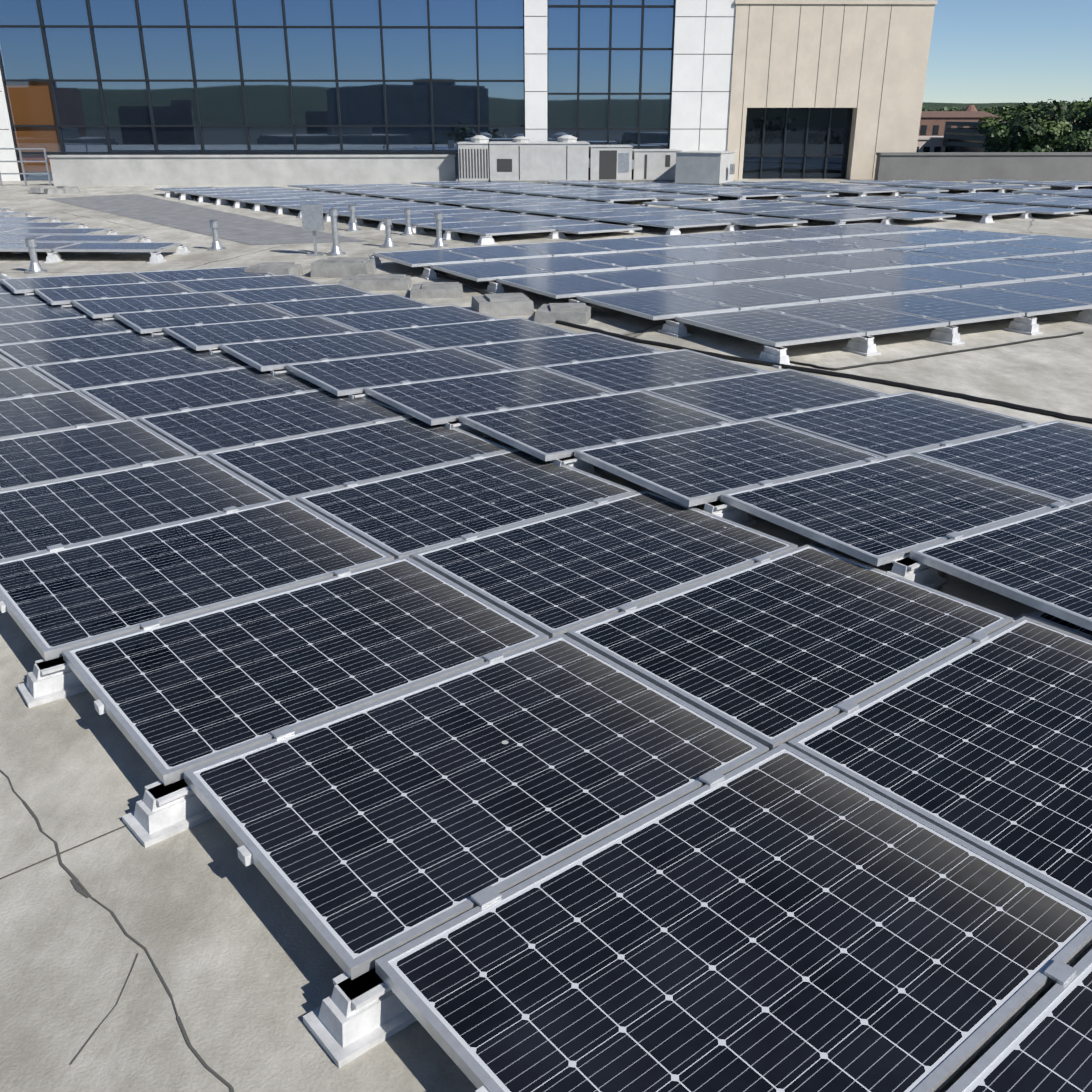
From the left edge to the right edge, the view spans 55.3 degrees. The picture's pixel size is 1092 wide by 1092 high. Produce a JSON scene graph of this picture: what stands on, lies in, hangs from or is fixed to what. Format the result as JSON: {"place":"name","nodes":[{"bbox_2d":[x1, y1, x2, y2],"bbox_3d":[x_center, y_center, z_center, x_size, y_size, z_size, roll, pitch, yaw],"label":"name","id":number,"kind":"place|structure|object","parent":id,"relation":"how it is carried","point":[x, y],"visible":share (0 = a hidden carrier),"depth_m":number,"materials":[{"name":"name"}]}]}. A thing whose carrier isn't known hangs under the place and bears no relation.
{"place":"outdoors","nodes":[
{"label":"outdoors","id":0,"kind":"place"},
{"bbox_2d":[0,71,20,180],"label":"white pier","id":1,"kind":"structure","parent":0,"point":[6,139],"depth_m":36.63,"materials":[{"name":"grey"}]},
{"bbox_2d":[47,154,455,185],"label":"parapet wall","id":2,"kind":"structure","parent":0,"point":[168,170],"depth_m":34.60,"materials":[{"name":"concrete"}]},
{"bbox_2d":[0,179,1091,1091],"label":"flat roof","id":3,"kind":"structure","parent":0,"point":[242,959],"depth_m":3.40,"materials":[{"name":"grey concrete"}]},
{"bbox_2d":[0,148,53,185],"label":"railing","id":4,"kind":"object","parent":3,"relation":"on","point":[22,165],"visible":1,"depth_m":34.38,"materials":[{"name":"metal"}]},
{"bbox_2d":[24,237,47,273],"bbox_3d":[-7.766,-4.407,15.792,0.320,0.520,0.312,-1,23,-2],"label":"vent pipe","id":5,"kind":"object","parent":3,"relation":"on","point":[35,267],"visible":1,"depth_m":15.77,"materials":[{"name":"metal"}]},
{"bbox_2d":[28,186,79,193],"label":"debris sandbags","id":6,"kind":"object","parent":3,"relation":"on","point":[57,190],"visible":0.9,"depth_m":31.35,"materials":[{"name":"white fabric"}]},
{"bbox_2d":[0,207,189,263],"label":"solar panel array","id":7,"kind":"object","parent":3,"relation":"on","point":[54,236],"visible":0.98,"depth_m":18.32,"materials":[{"name":"glass"}]},
{"bbox_2d":[45,194,364,244],"bbox_3d":[-8.853,-7.837,24.707,2.648,0.001,15.258,-15,27,-33],"label":"walkway pad","id":8,"kind":"object","parent":3,"relation":"on","point":[232,226],"visible":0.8,"depth_m":23.71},
{"bbox_2d":[208,219,225,250],"bbox_3d":[-5.840,-5.499,18.418,0.320,0.520,0.312,-1,23,-2],"label":"vent pipe","id":9,"kind":"object","parent":3,"relation":"on","point":[216,243],"visible":1,"depth_m":18.39,"materials":[{"name":"metal"}]},
{"bbox_2d":[0,0,524,180],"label":"glass facade","id":10,"kind":"structure","parent":3,"relation":"on","point":[274,77],"depth_m":36.22,"materials":[{"name":"blue glass"}]},
{"bbox_2d":[5,82,61,171],"bbox_3d":[-17.929,-14.711,36.654,1.548,2.931,0.001,-1,23,-2],"label":"panel","id":11,"kind":"object","parent":10,"relation":"attached to","point":[30,103],"visible":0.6,"depth_m":36.56,"materials":[{"name":"orange wood"}]},
{"bbox_2d":[244,262,302,275],"bbox_3d":[-4.022,-4.064,15.394,0.689,0.190,0.600,3,23,6],"label":"ballast block","id":12,"kind":"object","parent":3,"relation":"on","point":[281,268],"depth_m":15.21,"materials":[{"name":"concrete"}]},
{"bbox_2d":[301,204,324,255],"bbox_3d":[-3.936,-5.366,17.694,0.340,0.830,0.250,-1,23,-2],"label":"sign post","id":13,"kind":"object","parent":3,"relation":"on","point":[312,218],"visible":1,"depth_m":17.54,"materials":[{"name":"metal"}]},
{"bbox_2d":[327,207,345,255],"bbox_3d":[-3.586,-5.345,17.714,0.320,0.775,0.312,-1,23,-2],"label":"vent pipe","id":14,"kind":"object","parent":3,"relation":"on","point":[336,248],"visible":1,"depth_m":17.70,"materials":[{"name":"metal"}]},
{"bbox_2d":[311,257,375,277],"bbox_3d":[-3.031,-4.177,15.616,0.856,0.230,0.600,1,23,3],"label":"ballast block","id":15,"kind":"object","parent":3,"relation":"on","point":[335,267],"depth_m":15.37,"materials":[{"name":"concrete"}]},
{"bbox_2d":[346,204,360,231],"bbox_3d":[-3.966,-6.740,21.402,0.320,0.520,0.312,-1,23,-2],"label":"vent pipe","id":16,"kind":"object","parent":3,"relation":"on","point":[353,227],"visible":1,"depth_m":21.36,"materials":[{"name":"metal"}]},
{"bbox_2d":[338,274,411,290],"bbox_3d":[-2.373,-3.675,14.511,0.970,0.150,0.600,-1,23,-2],"label":"ballast block","id":17,"kind":"object","parent":3,"relation":"on","point":[382,282],"depth_m":14.27,"materials":[{"name":"concrete"}]},
{"bbox_2d":[380,217,397,247],"bbox_3d":[-2.845,-5.660,18.804,0.320,0.520,0.312,-1,23,-2],"label":"vent pipe","id":18,"kind":"object","parent":3,"relation":"on","point":[388,241],"visible":1,"depth_m":18.77,"materials":[{"name":"metal"}]},
{"bbox_2d":[401,207,416,235],"bbox_3d":[-2.731,-6.434,20.666,0.320,0.520,0.312,-1,23,-2],"label":"vent pipe","id":19,"kind":"object","parent":3,"relation":"on","point":[408,230],"visible":1,"depth_m":20.64,"materials":[{"name":"metal"}]},
{"bbox_2d":[410,282,462,297],"bbox_3d":[-1.460,-3.431,13.950,0.708,0.130,0.620,-1,23,-2],"label":"ballast block","id":20,"kind":"object","parent":3,"relation":"on","point":[439,290],"depth_m":13.71,"materials":[{"name":"concrete"}]},
{"bbox_2d":[431,211,447,247],"bbox_3d":[-1.931,-5.714,18.811,0.320,0.614,0.312,-1,23,-2],"label":"vent pipe","id":21,"kind":"object","parent":3,"relation":"on","point":[439,241],"visible":1,"depth_m":18.79,"materials":[{"name":"metal"}]},
{"bbox_2d":[457,135,490,181],"bbox_3d":[-2.373,-12.940,34.973,1.148,1.551,1.920,-1,23,-2],"label":"rooftop hvac unit","id":22,"kind":"object","parent":3,"relation":"on","point":[474,159],"visible":0.83,"depth_m":34.19,"materials":[{"name":"paint"}]},
{"bbox_2d":[474,234,507,236],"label":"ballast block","id":23,"kind":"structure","parent":3,"relation":"on","point":[494,235],"depth_m":20.46,"materials":[{"name":"concrete"}]},
{"bbox_2d":[471,293,533,316],"bbox_3d":[-0.534,-2.950,12.715,0.679,0.190,0.600,-5,23,-12],"label":"ballast block","id":24,"kind":"object","parent":3,"relation":"on","point":[506,304],"depth_m":12.50,"materials":[{"name":"concrete"}]},
{"bbox_2d":[524,0,546,140],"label":"white pier","id":25,"kind":"structure","parent":3,"relation":"on","point":[535,27],"depth_m":36.19,"materials":[{"name":"grey metal"}]},
{"bbox_2d":[0,310,1075,1091],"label":"roof cracks","id":26,"kind":"object","parent":3,"relation":"on","point":[82,890],"visible":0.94,"depth_m":3.17,"materials":[{"name":"grey concrete"}]},
{"bbox_2d":[488,135,590,185],"bbox_3d":[-0.232,-13.042,35.217,3.418,1.551,2.320,-1,23,-2],"label":"rooftop hvac unit","id":27,"kind":"object","parent":3,"relation":"on","point":[525,159],"visible":0.94,"depth_m":34.24,"materials":[{"name":"paint"}]},
{"bbox_2d":[0,273,1091,1091],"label":"solar panel array","id":28,"kind":"object","parent":3,"relation":"on","point":[490,765],"visible":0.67,"depth_m":3.83,"materials":[{"name":"glass"}]},
{"bbox_2d":[0,266,1091,630],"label":"solar panel array","id":29,"kind":"object","parent":3,"relation":"on","point":[916,488],"visible":0.9,"depth_m":7.71,"materials":[{"name":"glass"}]},
{"bbox_2d":[534,303,592,323],"bbox_3d":[0.213,-2.752,12.292,0.618,0.150,0.600,4,23,9],"label":"ballast block","id":30,"kind":"object","parent":3,"relation":"on","point":[577,313],"depth_m":12.07,"materials":[{"name":"concrete"}]},
{"bbox_2d":[588,145,634,182],"bbox_3d":[2.156,-12.844,35.160,1.536,1.231,1.720,-1,23,-2],"label":"rooftop hvac unit","id":31,"kind":"object","parent":3,"relation":"on","point":[612,163],"visible":0.81,"depth_m":34.41,"materials":[{"name":"paint"}]},
{"bbox_2d":[154,179,1091,245],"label":"solar panel array","id":32,"kind":"object","parent":3,"relation":"on","point":[487,225],"visible":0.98,"depth_m":26.25,"materials":[{"name":"glass"}]},
{"bbox_2d":[632,149,681,181],"bbox_3d":[3.701,-12.837,35.321,1.719,1.094,1.520,-1,23,-2],"label":"rooftop hvac unit","id":33,"kind":"object","parent":3,"relation":"on","point":[656,165],"visible":0.62,"depth_m":34.66,"materials":[{"name":"paint"}]},
{"bbox_2d":[669,0,735,150],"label":"white cladding","id":34,"kind":"structure","parent":3,"relation":"on","point":[702,65],"depth_m":36.42,"materials":[{"name":"grey"}]},
{"bbox_2d":[672,151,735,185],"bbox_3d":[5.205,-12.128,33.618,1.758,1.091,1.620,11,25,24],"label":"rooftop hvac unit","id":35,"kind":"object","parent":3,"relation":"on","point":[706,167],"visible":0.85,"depth_m":33.05,"materials":[{"name":"paint"}]},
{"bbox_2d":[368,223,1091,368],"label":"solar panel array","id":36,"kind":"object","parent":3,"relation":"on","point":[772,290],"visible":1,"depth_m":14.03,"materials":[{"name":"glass"}]},
{"bbox_2d":[421,266,1091,423],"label":"roof cables","id":37,"kind":"object","parent":3,"relation":"on","point":[970,397],"visible":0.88,"depth_m":9.95,"materials":[{"name":"black rubber"}]},
{"bbox_2d":[727,0,937,179],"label":"building wall","id":38,"kind":"structure","parent":3,"relation":"on","point":[866,61],"depth_m":36.38,"materials":[{"name":"beige"}]},
{"bbox_2d":[742,108,852,178],"bbox_3d":[9.052,-14.604,37.859,4.000,2.407,0.080,-1,23,-2],"label":"dark window","id":39,"kind":"structure","parent":38,"relation":"in","point":[797,143],"depth_m":37.89,"materials":[{"name":"black glass"}]},
{"bbox_2d":[721,223,1091,264],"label":"pv array","id":40,"kind":"object","parent":3,"relation":"on","point":[1067,239],"visible":0.1,"depth_m":19.32,"materials":[{"name":"metal"}]},
{"bbox_2d":[874,152,1091,180],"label":"parapet wall","id":41,"kind":"structure","parent":3,"relation":"on","point":[1024,166],"depth_m":36.69,"materials":[{"name":"grey concrete"}]},
{"bbox_2d":[547,0,674,148],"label":"glass facade","id":42,"kind":"structure","parent":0,"point":[609,70],"depth_m":36.51,"materials":[{"name":"blue glass"}]},
{"bbox_2d":[916,136,948,151],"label":"pale building","id":43,"kind":"structure","parent":0,"point":[929,143],"depth_m":160.42,"materials":[{"name":"paint"}]},
{"bbox_2d":[929,107,948,110],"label":"tree","id":44,"kind":"object","parent":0,"point":[943,109],"visible":0.19,"depth_m":665.69,"materials":[{"name":"green plant"}]},
{"bbox_2d":[918,105,1001,135],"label":"brick building","id":45,"kind":"structure","parent":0,"point":[932,123],"depth_m":197.08,"materials":[{"name":"brick"}]},
{"bbox_2d":[979,106,996,110],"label":"tree","id":46,"kind":"object","parent":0,"point":[985,109],"visible":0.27,"depth_m":830.69,"materials":[{"name":"green plant"}]},
{"bbox_2d":[922,102,1071,109],"bbox_3d":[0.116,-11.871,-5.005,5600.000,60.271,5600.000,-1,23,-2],"label":"hills","id":47,"kind":"structure","parent":0,"point":[931,105],"depth_m":1420.30,"materials":[{"name":"green plant"}]},
{"bbox_2d":[985,106,1010,118],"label":"tree","id":48,"kind":"object","parent":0,"point":[1003,108],"visible":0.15,"depth_m":390.23,"materials":[{"name":"green plant"}]},
{"bbox_2d":[993,105,1015,118],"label":"tree","id":49,"kind":"object","parent":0,"point":[1014,111],"visible":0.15,"depth_m":688.76,"materials":[{"name":"green plant"}]},
{"bbox_2d":[923,0,1091,102],"label":"sky","id":50,"kind":"structure","parent":0,"point":[981,51],"materials":[{"name":"blue"}]},
{"bbox_2d":[975,110,1040,151],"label":"tree","id":51,"kind":"object","parent":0,"point":[983,127],"visible":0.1,"depth_m":132.44,"materials":[{"name":"green plant"}]},
{"bbox_2d":[995,110,1021,120],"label":"tree","id":52,"kind":"object","parent":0,"point":[1001,114],"visible":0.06,"depth_m":212.53,"materials":[{"name":"green plant"}]},
{"bbox_2d":[1005,102,1028,117],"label":"tree","id":53,"kind":"object","parent":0,"point":[1015,104],"visible":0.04,"depth_m":223.80,"materials":[{"name":"green plant"}]},
{"bbox_2d":[943,121,1091,151],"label":"building","id":54,"kind":"structure","parent":0,"point":[966,139],"depth_m":153.39,"materials":[{"name":"concrete"}]},
{"bbox_2d":[983,120,1062,151],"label":"tree","id":55,"kind":"object","parent":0,"point":[995,134],"visible":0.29,"depth_m":118.84,"materials":[{"name":"green plant"}]},
{"bbox_2d":[1011,106,1054,119],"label":"tree","id":56,"kind":"object","parent":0,"point":[1042,112],"visible":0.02,"depth_m":214.14,"materials":[{"name":"green plant"}]},
{"bbox_2d":[1011,119,1061,151],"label":"tree","id":57,"kind":"object","parent":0,"point":[1041,121],"visible":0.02,"depth_m":126.21,"materials":[{"name":"green plant"}]},
{"bbox_2d":[1020,101,1054,114],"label":"tree","id":58,"kind":"object","parent":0,"point":[1035,107],"visible":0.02,"depth_m":275.27,"materials":[{"name":"green plant"}]},
{"bbox_2d":[1032,99,1055,108],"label":"tree","id":59,"kind":"object","parent":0,"point":[1040,103],"visible":0.19,"depth_m":686.48,"materials":[{"name":"green plant"}]},
{"bbox_2d":[1010,99,1087,128],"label":"tree","id":60,"kind":"object","parent":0,"point":[1059,106],"visible":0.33,"depth_m":210.26,"materials":[{"name":"green plant"}]},
{"bbox_2d":[1009,118,1091,151],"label":"tree","id":61,"kind":"object","parent":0,"point":[1073,141],"visible":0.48,"depth_m":117.69,"materials":[{"name":"green plant"}]},
{"bbox_2d":[1054,100,1091,145],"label":"tree","id":62,"kind":"object","parent":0,"point":[1083,122],"visible":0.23,"depth_m":122.54,"materials":[{"name":"green plant"}]},
{"bbox_2d":[1059,97,1091,119],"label":"tree","id":63,"kind":"object","parent":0,"point":[1088,101],"visible":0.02,"depth_m":219.99,"materials":[{"name":"green plant"}]}
]}

